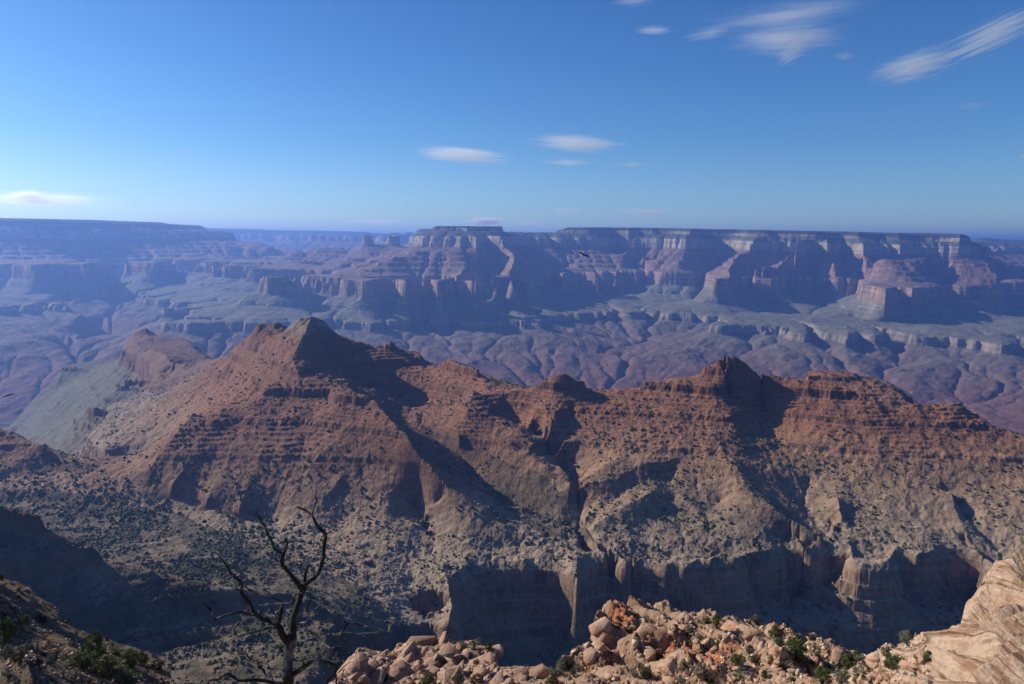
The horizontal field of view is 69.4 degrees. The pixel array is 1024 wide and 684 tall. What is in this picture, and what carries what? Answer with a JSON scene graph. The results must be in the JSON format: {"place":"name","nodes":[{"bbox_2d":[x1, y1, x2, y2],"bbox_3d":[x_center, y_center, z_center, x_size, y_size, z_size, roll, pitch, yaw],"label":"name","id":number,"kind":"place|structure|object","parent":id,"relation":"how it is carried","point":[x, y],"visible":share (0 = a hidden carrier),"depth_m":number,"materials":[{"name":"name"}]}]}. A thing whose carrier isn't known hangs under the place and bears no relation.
{"place":"outdoors","nodes":[
{"label":"outdoors","id":0,"kind":"place"},
{"bbox_2d":[0,317,1023,683],"bbox_3d":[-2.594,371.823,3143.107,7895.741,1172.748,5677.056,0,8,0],"label":"ridge terrain","id":1,"kind":"structure","parent":0,"point":[538,603],"depth_m":1566.55,"materials":[{"name":"stone"}]},
{"bbox_2d":[0,324,1023,683],"bbox_3d":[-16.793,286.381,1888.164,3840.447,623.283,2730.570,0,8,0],"label":"scrub","id":2,"kind":"object","parent":1,"relation":"on","point":[148,526],"visible":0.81,"depth_m":1454.54,"materials":[{"name":"green plant"}]},
{"bbox_2d":[0,323,1023,683],"bbox_3d":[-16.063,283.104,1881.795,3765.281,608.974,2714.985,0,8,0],"label":"rubble","id":3,"kind":"object","parent":1,"relation":"on","point":[440,503],"visible":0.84,"depth_m":1590.79,"materials":[{"name":"stone"}]},
{"bbox_2d":[0,218,1023,435],"bbox_3d":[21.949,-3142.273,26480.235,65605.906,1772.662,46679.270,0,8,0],"label":"canyon terrain","id":4,"kind":"structure","parent":0,"point":[930,319],"depth_m":9234.50,"materials":[{"name":"stone"}]},
{"bbox_2d":[0,548,1023,683],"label":"rocky ledge","id":5,"kind":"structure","parent":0,"point":[974,645],"depth_m":42.43,"materials":[{"name":"stone"}]},
{"bbox_2d":[0,648,9,660],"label":"sagebrush","id":6,"kind":"object","parent":5,"relation":"on","point":[3,653],"visible":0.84,"depth_m":31.13,"materials":[{"name":"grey plant"}]},
{"bbox_2d":[2,643,16,653],"bbox_3d":[-21.335,13.110,31.431,0.650,0.644,0.525,7,11,41],"label":"sagebrush","id":7,"kind":"object","parent":5,"relation":"on","point":[8,650],"visible":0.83,"depth_m":31.41,"materials":[{"name":"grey plant"}]},
{"bbox_2d":[0,616,20,643],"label":"juniper tree","id":8,"kind":"object","parent":5,"relation":"on","point":[5,634],"visible":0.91,"depth_m":43.27,"materials":[{"name":"green plant"}]},
{"bbox_2d":[9,646,28,662],"bbox_3d":[-20.401,12.959,30.582,0.785,0.699,0.701,4,9,21],"label":"desert shrub","id":9,"kind":"object","parent":5,"relation":"on","point":[19,653],"visible":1,"depth_m":30.51,"materials":[{"name":"green plant"}]},
{"bbox_2d":[18,615,32,622],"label":"desert shrub","id":10,"kind":"object","parent":5,"relation":"on","point":[24,619],"visible":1,"depth_m":62.26,"materials":[{"name":"green plant"}]},
{"bbox_2d":[21,633,41,653],"bbox_3d":[-29.282,18.527,45.177,1.228,1.733,1.179,0,8,0],"label":"bare shrub","id":11,"kind":"object","parent":5,"relation":"on","point":[37,648],"visible":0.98,"depth_m":45.36,"materials":[{"name":"plant"}]},
{"bbox_2d":[32,656,43,666],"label":"desert shrub","id":12,"kind":"object","parent":5,"relation":"on","point":[38,659],"visible":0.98,"depth_m":42.81,"materials":[{"name":"green plant"}]},
{"bbox_2d":[67,647,99,670],"bbox_3d":[-31.640,23.572,54.697,2.008,1.905,2.099,-1,8,-12],"label":"juniper tree","id":13,"kind":"object","parent":5,"relation":"on","point":[83,662],"visible":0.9,"depth_m":54.45,"materials":[{"name":"green plant"}]},
{"bbox_2d":[81,630,107,660],"bbox_3d":[-32.847,24.134,58.265,1.967,3.008,1.926,2,8,14],"label":"juniper tree","id":14,"kind":"object","parent":5,"relation":"on","point":[99,648],"visible":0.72,"depth_m":58.06,"materials":[{"name":"green plant"}]},
{"bbox_2d":[91,653,121,679],"bbox_3d":[-30.833,24.847,56.064,2.303,2.267,2.323,3,8,16],"label":"juniper tree","id":15,"kind":"object","parent":5,"relation":"on","point":[107,663],"visible":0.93,"depth_m":55.84,"materials":[{"name":"green plant"}]},
{"bbox_2d":[110,646,123,654],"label":"juniper tree","id":16,"kind":"object","parent":5,"relation":"on","point":[117,652],"visible":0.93,"depth_m":63.60,"materials":[{"name":"green plant"}]},
{"bbox_2d":[119,648,143,668],"bbox_3d":[-31.423,26.232,61.096,1.835,2.195,1.665,7,10,41],"label":"juniper tree","id":17,"kind":"object","parent":5,"relation":"on","point":[130,660],"visible":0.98,"depth_m":60.90,"materials":[{"name":"green plant"}]},
{"bbox_2d":[119,669,143,683],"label":"juniper tree","id":18,"kind":"object","parent":5,"relation":"on","point":[128,680],"visible":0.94,"depth_m":57.71,"materials":[{"name":"green plant"}]},
{"bbox_2d":[137,649,148,666],"bbox_3d":[-31.515,27.159,63.178,1.043,1.978,1.066,-5,10,-36],"label":"juniper tree","id":19,"kind":"object","parent":5,"relation":"on","point":[145,660],"visible":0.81,"depth_m":63.09,"materials":[{"name":"green plant"}]},
{"bbox_2d":[151,659,164,670],"bbox_3d":[-30.310,27.641,63.158,1.145,1.175,1.066,0,8,-2],"label":"desert shrub","id":20,"kind":"object","parent":5,"relation":"on","point":[159,664],"visible":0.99,"depth_m":63.06,"materials":[{"name":"green plant"}]},
{"bbox_2d":[187,493,380,683],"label":"dead tree","id":21,"kind":"object","parent":5,"relation":"on","point":[289,642],"visible":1,"depth_m":11.90,"materials":[{"name":"brown wood"}]},
{"bbox_2d":[343,658,358,677],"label":"broken rock","id":22,"kind":"object","parent":5,"relation":"on","point":[351,667],"visible":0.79,"depth_m":42.37,"materials":[{"name":"stone"}]},
{"bbox_2d":[336,653,367,673],"bbox_3d":[-9.446,19.515,43.605,2.274,0.952,1.491,-38,31,-22],"label":"broken rock","id":23,"kind":"object","parent":5,"relation":"on","point":[362,660],"visible":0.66,"depth_m":43.69,"materials":[{"name":"stone"}]},
{"bbox_2d":[347,672,359,679],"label":"broken rock","id":24,"kind":"object","parent":5,"relation":"on","point":[354,676],"visible":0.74,"depth_m":41.05,"materials":[{"name":"stone"}]},
{"bbox_2d":[358,674,370,683],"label":"broken rock","id":25,"kind":"object","parent":5,"relation":"on","point":[364,679],"visible":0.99,"depth_m":41.55,"materials":[{"name":"stone"}]},
{"bbox_2d":[367,669,386,683],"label":"broken rock","id":26,"kind":"object","parent":5,"relation":"on","point":[379,674],"visible":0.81,"depth_m":43.29,"materials":[{"name":"stone"}]},
{"bbox_2d":[388,660,412,680],"bbox_3d":[-6.740,20.180,44.148,1.491,0.952,2.274,11,27,13],"label":"broken rock","id":27,"kind":"object","parent":5,"relation":"on","point":[396,672],"visible":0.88,"depth_m":44.33,"materials":[{"name":"stone"}]},
{"bbox_2d":[397,640,416,657],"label":"broken rock","id":28,"kind":"object","parent":5,"relation":"on","point":[411,646],"visible":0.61,"depth_m":47.44,"materials":[{"name":"stone"}]},
{"bbox_2d":[405,652,416,661],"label":"broken rock","id":29,"kind":"object","parent":5,"relation":"on","point":[410,657],"visible":0.53,"depth_m":46.58,"materials":[{"name":"stone"}]},
{"bbox_2d":[409,664,425,672],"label":"broken rock","id":30,"kind":"object","parent":5,"relation":"on","point":[415,668],"visible":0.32,"depth_m":44.52,"materials":[{"name":"stone"}]},
{"bbox_2d":[405,636,435,646],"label":"broken rock","id":31,"kind":"object","parent":5,"relation":"on","point":[422,641],"visible":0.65,"depth_m":49.55,"materials":[{"name":"stone"}]},
{"bbox_2d":[418,646,427,657],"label":"broken rock","id":32,"kind":"object","parent":5,"relation":"on","point":[423,651],"visible":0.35,"depth_m":47.62,"materials":[{"name":"stone"}]},
{"bbox_2d":[420,671,433,683],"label":"juniper tree","id":33,"kind":"object","parent":5,"relation":"on","point":[429,680],"visible":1,"depth_m":43.20,"materials":[{"name":"green plant"}]},
{"bbox_2d":[424,650,436,658],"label":"broken rock","id":34,"kind":"object","parent":5,"relation":"on","point":[429,653],"visible":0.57,"depth_m":47.02,"materials":[{"name":"stone"}]},
{"bbox_2d":[424,660,439,667],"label":"broken rock","id":35,"kind":"object","parent":5,"relation":"on","point":[429,662],"visible":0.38,"depth_m":45.86,"materials":[{"name":"stone"}]},
{"bbox_2d":[428,664,439,677],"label":"broken rock","id":36,"kind":"object","parent":5,"relation":"on","point":[433,670],"visible":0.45,"depth_m":44.62,"materials":[{"name":"stone"}]},
{"bbox_2d":[438,631,446,643],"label":"broken rock","id":37,"kind":"object","parent":5,"relation":"on","point":[443,639],"visible":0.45,"depth_m":49.72,"materials":[{"name":"stone"}]},
{"bbox_2d":[438,642,455,658],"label":"broken rock","id":38,"kind":"object","parent":5,"relation":"on","point":[447,650],"visible":0.45,"depth_m":47.01,"materials":[{"name":"stone"}]},
{"bbox_2d":[437,665,460,680],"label":"broken rock","id":39,"kind":"object","parent":5,"relation":"on","point":[440,674],"visible":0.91,"depth_m":43.78,"materials":[{"name":"stone"}]},
{"bbox_2d":[443,660,454,668],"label":"broken rock","id":40,"kind":"object","parent":5,"relation":"on","point":[450,663],"visible":0.21,"depth_m":45.71,"materials":[{"name":"stone"}]},
{"bbox_2d":[442,657,456,664],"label":"broken rock","id":41,"kind":"object","parent":5,"relation":"on","point":[454,661],"visible":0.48,"depth_m":46.55,"materials":[{"name":"stone"}]},
{"bbox_2d":[444,668,460,683],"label":"broken rock","id":42,"kind":"object","parent":5,"relation":"on","point":[448,674],"visible":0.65,"depth_m":43.49,"materials":[{"name":"stone"}]},
{"bbox_2d":[454,674,462,683],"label":"juniper tree","id":43,"kind":"object","parent":5,"relation":"on","point":[457,681],"visible":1,"depth_m":42.57,"materials":[{"name":"green plant"}]},
{"bbox_2d":[454,654,463,662],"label":"broken rock","id":44,"kind":"object","parent":5,"relation":"on","point":[458,657],"visible":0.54,"depth_m":47.12,"materials":[{"name":"stone"}]},
{"bbox_2d":[0,587,926,683],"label":"gravel","id":45,"kind":"structure","parent":5,"relation":"on","point":[681,633],"depth_m":43.99,"materials":[{"name":"gravel"}]},
{"bbox_2d":[367,658,379,671],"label":"broken rock","id":46,"kind":"object","parent":45,"relation":"on","point":[373,665],"visible":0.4,"depth_m":44.54,"materials":[{"name":"stone"}]},
{"bbox_2d":[462,665,470,675],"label":"broken rock","id":47,"kind":"object","parent":5,"relation":"on","point":[466,671],"visible":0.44,"depth_m":44.12,"materials":[{"name":"stone"}]},
{"bbox_2d":[462,648,470,658],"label":"broken rock","id":48,"kind":"object","parent":5,"relation":"on","point":[466,652],"visible":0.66,"depth_m":47.67,"materials":[{"name":"stone"}]},
{"bbox_2d":[464,652,497,665],"bbox_3d":[-1.949,20.351,46.236,2.366,1.069,1.493,-18,17,-6],"label":"broken rock","id":49,"kind":"object","parent":5,"relation":"on","point":[490,657],"visible":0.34,"depth_m":46.34,"materials":[{"name":"stone"}]},
{"bbox_2d":[472,667,490,677],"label":"broken rock","id":50,"kind":"object","parent":5,"relation":"on","point":[483,671],"visible":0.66,"depth_m":43.48,"materials":[{"name":"stone"}]},
{"bbox_2d":[479,659,489,666],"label":"broken rock","id":51,"kind":"object","parent":5,"relation":"on","point":[484,662],"visible":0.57,"depth_m":45.65,"materials":[{"name":"stone"}]},
{"bbox_2d":[488,644,502,658],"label":"broken rock","id":52,"kind":"object","parent":5,"relation":"on","point":[498,648],"visible":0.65,"depth_m":48.39,"materials":[{"name":"stone"}]},
{"bbox_2d":[488,669,503,683],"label":"broken rock","id":53,"kind":"object","parent":5,"relation":"on","point":[498,678],"visible":0.99,"depth_m":42.43,"materials":[{"name":"stone"}]},
{"bbox_2d":[503,678,513,683],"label":"broken rock","id":54,"kind":"object","parent":5,"relation":"on","point":[509,681],"visible":1,"depth_m":41.89,"materials":[{"name":"stone"}]},
{"bbox_2d":[503,668,527,679],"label":"boulder","id":55,"kind":"object","parent":5,"relation":"on","point":[516,671],"visible":0.45,"depth_m":43.09,"materials":[{"name":"stone"}]},
{"bbox_2d":[529,663,548,678],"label":"boulder","id":56,"kind":"object","parent":5,"relation":"on","point":[539,670],"visible":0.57,"depth_m":43.74,"materials":[{"name":"stone"}]},
{"bbox_2d":[547,673,557,683],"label":"desert shrub","id":57,"kind":"object","parent":5,"relation":"on","point":[552,678],"visible":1,"depth_m":41.30,"materials":[{"name":"green plant"}]},
{"bbox_2d":[554,664,563,673],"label":"sagebrush","id":58,"kind":"object","parent":5,"relation":"on","point":[558,666],"visible":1,"depth_m":41.79,"materials":[{"name":"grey plant"}]},
{"bbox_2d":[583,646,600,665],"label":"boulder","id":59,"kind":"object","parent":5,"relation":"on","point":[590,654],"visible":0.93,"depth_m":43.67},
{"bbox_2d":[591,639,606,652],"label":"boulder","id":60,"kind":"object","parent":5,"relation":"on","point":[597,645],"visible":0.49,"depth_m":44.34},
{"bbox_2d":[589,617,610,635],"bbox_3d":[5.497,17.790,45.957,1.270,0.953,1.099,-12,17,-12],"label":"boulder","id":61,"kind":"object","parent":5,"relation":"on","point":[599,626],"visible":0.92,"depth_m":45.65,"materials":[{"name":"stone"}]},
{"bbox_2d":[596,631,613,643],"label":"boulder","id":62,"kind":"object","parent":5,"relation":"on","point":[606,637],"visible":0.81,"depth_m":45.24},
{"bbox_2d":[628,667,638,676],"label":"sagebrush","id":63,"kind":"object","parent":5,"relation":"on","point":[633,672],"visible":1,"depth_m":40.32,"materials":[{"name":"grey plant"}]},
{"bbox_2d":[638,665,647,675],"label":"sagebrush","id":64,"kind":"object","parent":5,"relation":"on","point":[643,668],"visible":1,"depth_m":40.58,"materials":[{"name":"green plant"}]},
{"bbox_2d":[635,622,656,640],"bbox_3d":[8.466,18.268,46.480,1.335,1.047,1.175,7,11,-10],"label":"boulder","id":65,"kind":"object","parent":5,"relation":"on","point":[644,631],"visible":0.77,"depth_m":46.12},
{"bbox_2d":[642,646,655,661],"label":"boulder","id":66,"kind":"object","parent":5,"relation":"on","point":[649,653],"visible":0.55,"depth_m":43.13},
{"bbox_2d":[653,626,668,650],"bbox_3d":[9.366,18.555,46.172,1.666,1.366,1.590,-5,14,-37],"label":"boulder","id":67,"kind":"object","parent":5,"relation":"on","point":[660,634],"visible":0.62,"depth_m":45.74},
{"bbox_2d":[657,656,675,676],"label":"boulder","id":68,"kind":"object","parent":5,"relation":"on","point":[666,665],"visible":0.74,"depth_m":40.00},
{"bbox_2d":[662,676,675,683],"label":"boulder","id":69,"kind":"object","parent":5,"relation":"on","point":[668,680],"visible":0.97,"depth_m":39.36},
{"bbox_2d":[691,668,703,677],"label":"sagebrush","id":70,"kind":"object","parent":5,"relation":"on","point":[696,670],"visible":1,"depth_m":38.76,"materials":[{"name":"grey plant"}]},
{"bbox_2d":[695,654,703,662],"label":"boulder","id":71,"kind":"object","parent":5,"relation":"on","point":[699,658],"visible":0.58,"depth_m":39.94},
{"bbox_2d":[701,636,710,647],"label":"boulder","id":72,"kind":"object","parent":5,"relation":"on","point":[705,642],"visible":1,"depth_m":44.50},
{"bbox_2d":[705,624,718,630],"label":"boulder","id":73,"kind":"object","parent":5,"relation":"on","point":[710,626],"visible":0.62,"depth_m":47.82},
{"bbox_2d":[712,615,723,627],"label":"juniper tree","id":74,"kind":"object","parent":5,"relation":"on","point":[715,618],"visible":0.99,"depth_m":48.82,"materials":[{"name":"green plant"}]},
{"bbox_2d":[720,634,731,644],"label":"boulder","id":75,"kind":"object","parent":5,"relation":"on","point":[726,639],"visible":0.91,"depth_m":44.15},
{"bbox_2d":[720,620,747,636],"bbox_3d":[14.915,19.446,49.588,1.640,1.414,1.852,8,8,43],"label":"boulder","id":76,"kind":"object","parent":5,"relation":"on","point":[727,626],"visible":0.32,"depth_m":49.36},
{"bbox_2d":[729,653,743,664],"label":"juniper tree","id":77,"kind":"object","parent":5,"relation":"on","point":[735,657],"visible":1,"depth_m":38.87,"materials":[{"name":"green plant"}]},
{"bbox_2d":[735,666,745,676],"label":"sagebrush","id":78,"kind":"object","parent":5,"relation":"on","point":[738,669],"visible":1,"depth_m":38.45,"materials":[{"name":"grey plant"}]},
{"bbox_2d":[741,671,753,680],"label":"boulder","id":79,"kind":"object","parent":5,"relation":"on","point":[747,675],"visible":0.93,"depth_m":38.30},
{"bbox_2d":[736,624,762,641],"bbox_3d":[15.569,19.341,48.565,1.453,1.256,1.476,-23,24,-18],"label":"boulder","id":80,"kind":"object","parent":5,"relation":"on","point":[746,632],"visible":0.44,"depth_m":48.20,"materials":[{"name":"stone"}]},
{"bbox_2d":[745,645,754,655],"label":"desert shrub","id":81,"kind":"object","parent":5,"relation":"on","point":[750,650],"visible":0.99,"depth_m":41.46,"materials":[{"name":"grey plant"}]},
{"bbox_2d":[751,653,759,663],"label":"desert shrub","id":82,"kind":"object","parent":5,"relation":"on","point":[754,657],"visible":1,"depth_m":40.73,"materials":[{"name":"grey plant"}]},
{"bbox_2d":[768,624,781,638],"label":"juniper tree","id":83,"kind":"object","parent":5,"relation":"on","point":[771,633],"visible":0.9,"depth_m":46.73,"materials":[{"name":"green plant"}]},
{"bbox_2d":[771,646,785,658],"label":"boulder","id":84,"kind":"object","parent":5,"relation":"on","point":[775,650],"visible":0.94,"depth_m":39.49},
{"bbox_2d":[774,637,783,646],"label":"juniper tree","id":85,"kind":"object","parent":5,"relation":"on","point":[779,639],"visible":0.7,"depth_m":43.43,"materials":[{"name":"green plant"}]},
{"bbox_2d":[785,636,808,662],"bbox_3d":[15.565,16.967,40.575,1.315,1.618,1.303,0,8,-2],"label":"juniper tree","id":86,"kind":"object","parent":5,"relation":"on","point":[796,643],"visible":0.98,"depth_m":40.30,"materials":[{"name":"green plant"}]},
{"bbox_2d":[812,666,834,683],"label":"juniper tree","id":87,"kind":"object","parent":5,"relation":"on","point":[820,671],"visible":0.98,"depth_m":28.52,"materials":[{"name":"green plant"}]},
{"bbox_2d":[831,646,845,667],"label":"boulder","id":88,"kind":"object","parent":5,"relation":"on","point":[837,655],"visible":0.81,"depth_m":44.46,"materials":[{"name":"stone"}]},
{"bbox_2d":[832,667,849,683],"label":"sagebrush","id":89,"kind":"object","parent":5,"relation":"on","point":[843,672],"visible":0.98,"depth_m":25.82,"materials":[{"name":"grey plant"}]},
{"bbox_2d":[841,653,853,669],"bbox_3d":[13.523,12.956,29.769,0.584,0.940,0.579,6,10,36],"label":"juniper tree","id":90,"kind":"object","parent":5,"relation":"on","point":[845,656],"visible":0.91,"depth_m":29.65,"materials":[{"name":"green plant"}]},
{"bbox_2d":[844,654,856,667],"bbox_3d":[13.579,12.856,29.676,0.565,0.668,0.657,4,9,26],"label":"desert shrub","id":91,"kind":"object","parent":5,"relation":"on","point":[850,660],"visible":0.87,"depth_m":29.63,"materials":[{"name":"green plant"}]},
{"bbox_2d":[852,666,865,675],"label":"sagebrush","id":92,"kind":"object","parent":5,"relation":"on","point":[856,670],"visible":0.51,"depth_m":24.95,"materials":[{"name":"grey plant"}]},
{"bbox_2d":[854,654,864,668],"bbox_3d":[13.089,11.961,27.592,0.718,0.616,0.683,4,9,25],"label":"sagebrush","id":93,"kind":"object","parent":5,"relation":"on","point":[859,659],"visible":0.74,"depth_m":27.60,"materials":[{"name":"grey plant"}]},
{"bbox_2d":[861,668,875,683],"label":"desert shrub","id":94,"kind":"object","parent":5,"relation":"on","point":[867,680],"visible":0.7,"depth_m":22.83,"materials":[{"name":"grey plant"}]},
{"bbox_2d":[864,659,878,668],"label":"boulder","id":95,"kind":"object","parent":5,"relation":"on","point":[871,665],"visible":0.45,"depth_m":26.49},
{"bbox_2d":[866,650,879,662],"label":"boulder","id":96,"kind":"object","parent":5,"relation":"on","point":[873,657],"visible":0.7,"depth_m":26.53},
{"bbox_2d":[879,645,891,658],"bbox_3d":[13.130,10.889,25.849,0.563,0.572,0.484,3,8,17],"label":"desert shrub","id":97,"kind":"object","parent":5,"relation":"on","point":[886,651],"visible":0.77,"depth_m":25.84,"materials":[{"name":"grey plant"}]},
{"bbox_2d":[887,654,900,670],"bbox_3d":[11.500,9.726,22.282,0.425,0.701,0.444,-3,9,-22],"label":"juniper tree","id":98,"kind":"object","parent":5,"relation":"on","point":[891,660],"visible":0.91,"depth_m":22.27,"materials":[{"name":"green plant"}]},
{"bbox_2d":[897,659,911,670],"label":"boulder","id":99,"kind":"object","parent":5,"relation":"on","point":[903,664],"visible":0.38,"depth_m":24.14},
{"bbox_2d":[897,629,914,644],"bbox_3d":[15.111,11.360,28.390,0.641,0.687,0.587,-4,9,-28],"label":"sagebrush","id":100,"kind":"object","parent":5,"relation":"on","point":[907,636],"visible":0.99,"depth_m":28.37,"materials":[{"name":"grey plant"}]},
{"bbox_2d":[917,648,925,664],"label":"boulder","id":101,"kind":"object","parent":5,"relation":"on","point":[920,651],"visible":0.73,"depth_m":23.32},
{"bbox_2d":[921,650,930,663],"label":"juniper tree","id":102,"kind":"object","parent":5,"relation":"on","point":[927,658],"visible":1,"depth_m":23.04,"materials":[{"name":"green plant"}]},
{"bbox_2d":[969,602,989,623],"bbox_3d":[17.658,11.165,24.916,1.642,1.596,6.014,-17,25,5],"label":"sandstone bed","id":103,"kind":"object","parent":5,"relation":"on","point":[978,611],"visible":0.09,"depth_m":26.81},
{"bbox_2d":[976,588,993,610],"bbox_3d":[18.190,10.556,24.999,1.900,1.438,6.199,-17,25,5],"label":"sandstone bed","id":104,"kind":"object","parent":5,"relation":"on","point":[983,598],"visible":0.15,"depth_m":26.91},
{"bbox_2d":[973,650,1023,683],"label":"sandstone bed","id":105,"kind":"object","parent":5,"relation":"on","point":[1007,669],"visible":0.97,"depth_m":19.30,"materials":[{"name":"stone"}]},
{"bbox_2d":[980,604,1023,631],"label":"sandstone bed","id":106,"kind":"object","parent":5,"relation":"on","point":[993,618],"visible":0.33,"depth_m":24.32,"materials":[{"name":"stone"}]},
{"bbox_2d":[993,612,1023,643],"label":"sandstone bed","id":107,"kind":"object","parent":5,"relation":"on","point":[1006,628],"visible":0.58,"depth_m":22.28,"materials":[{"name":"stone"}]},
{"bbox_2d":[993,631,1023,657],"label":"sandstone bed","id":108,"kind":"object","parent":5,"relation":"on","point":[1014,642],"visible":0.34,"depth_m":20.96,"materials":[{"name":"stone"}]},
{"bbox_2d":[0,0,1023,239],"label":"sky","id":109,"kind":"structure","parent":0,"point":[371,116],"materials":[{"name":"blue"}]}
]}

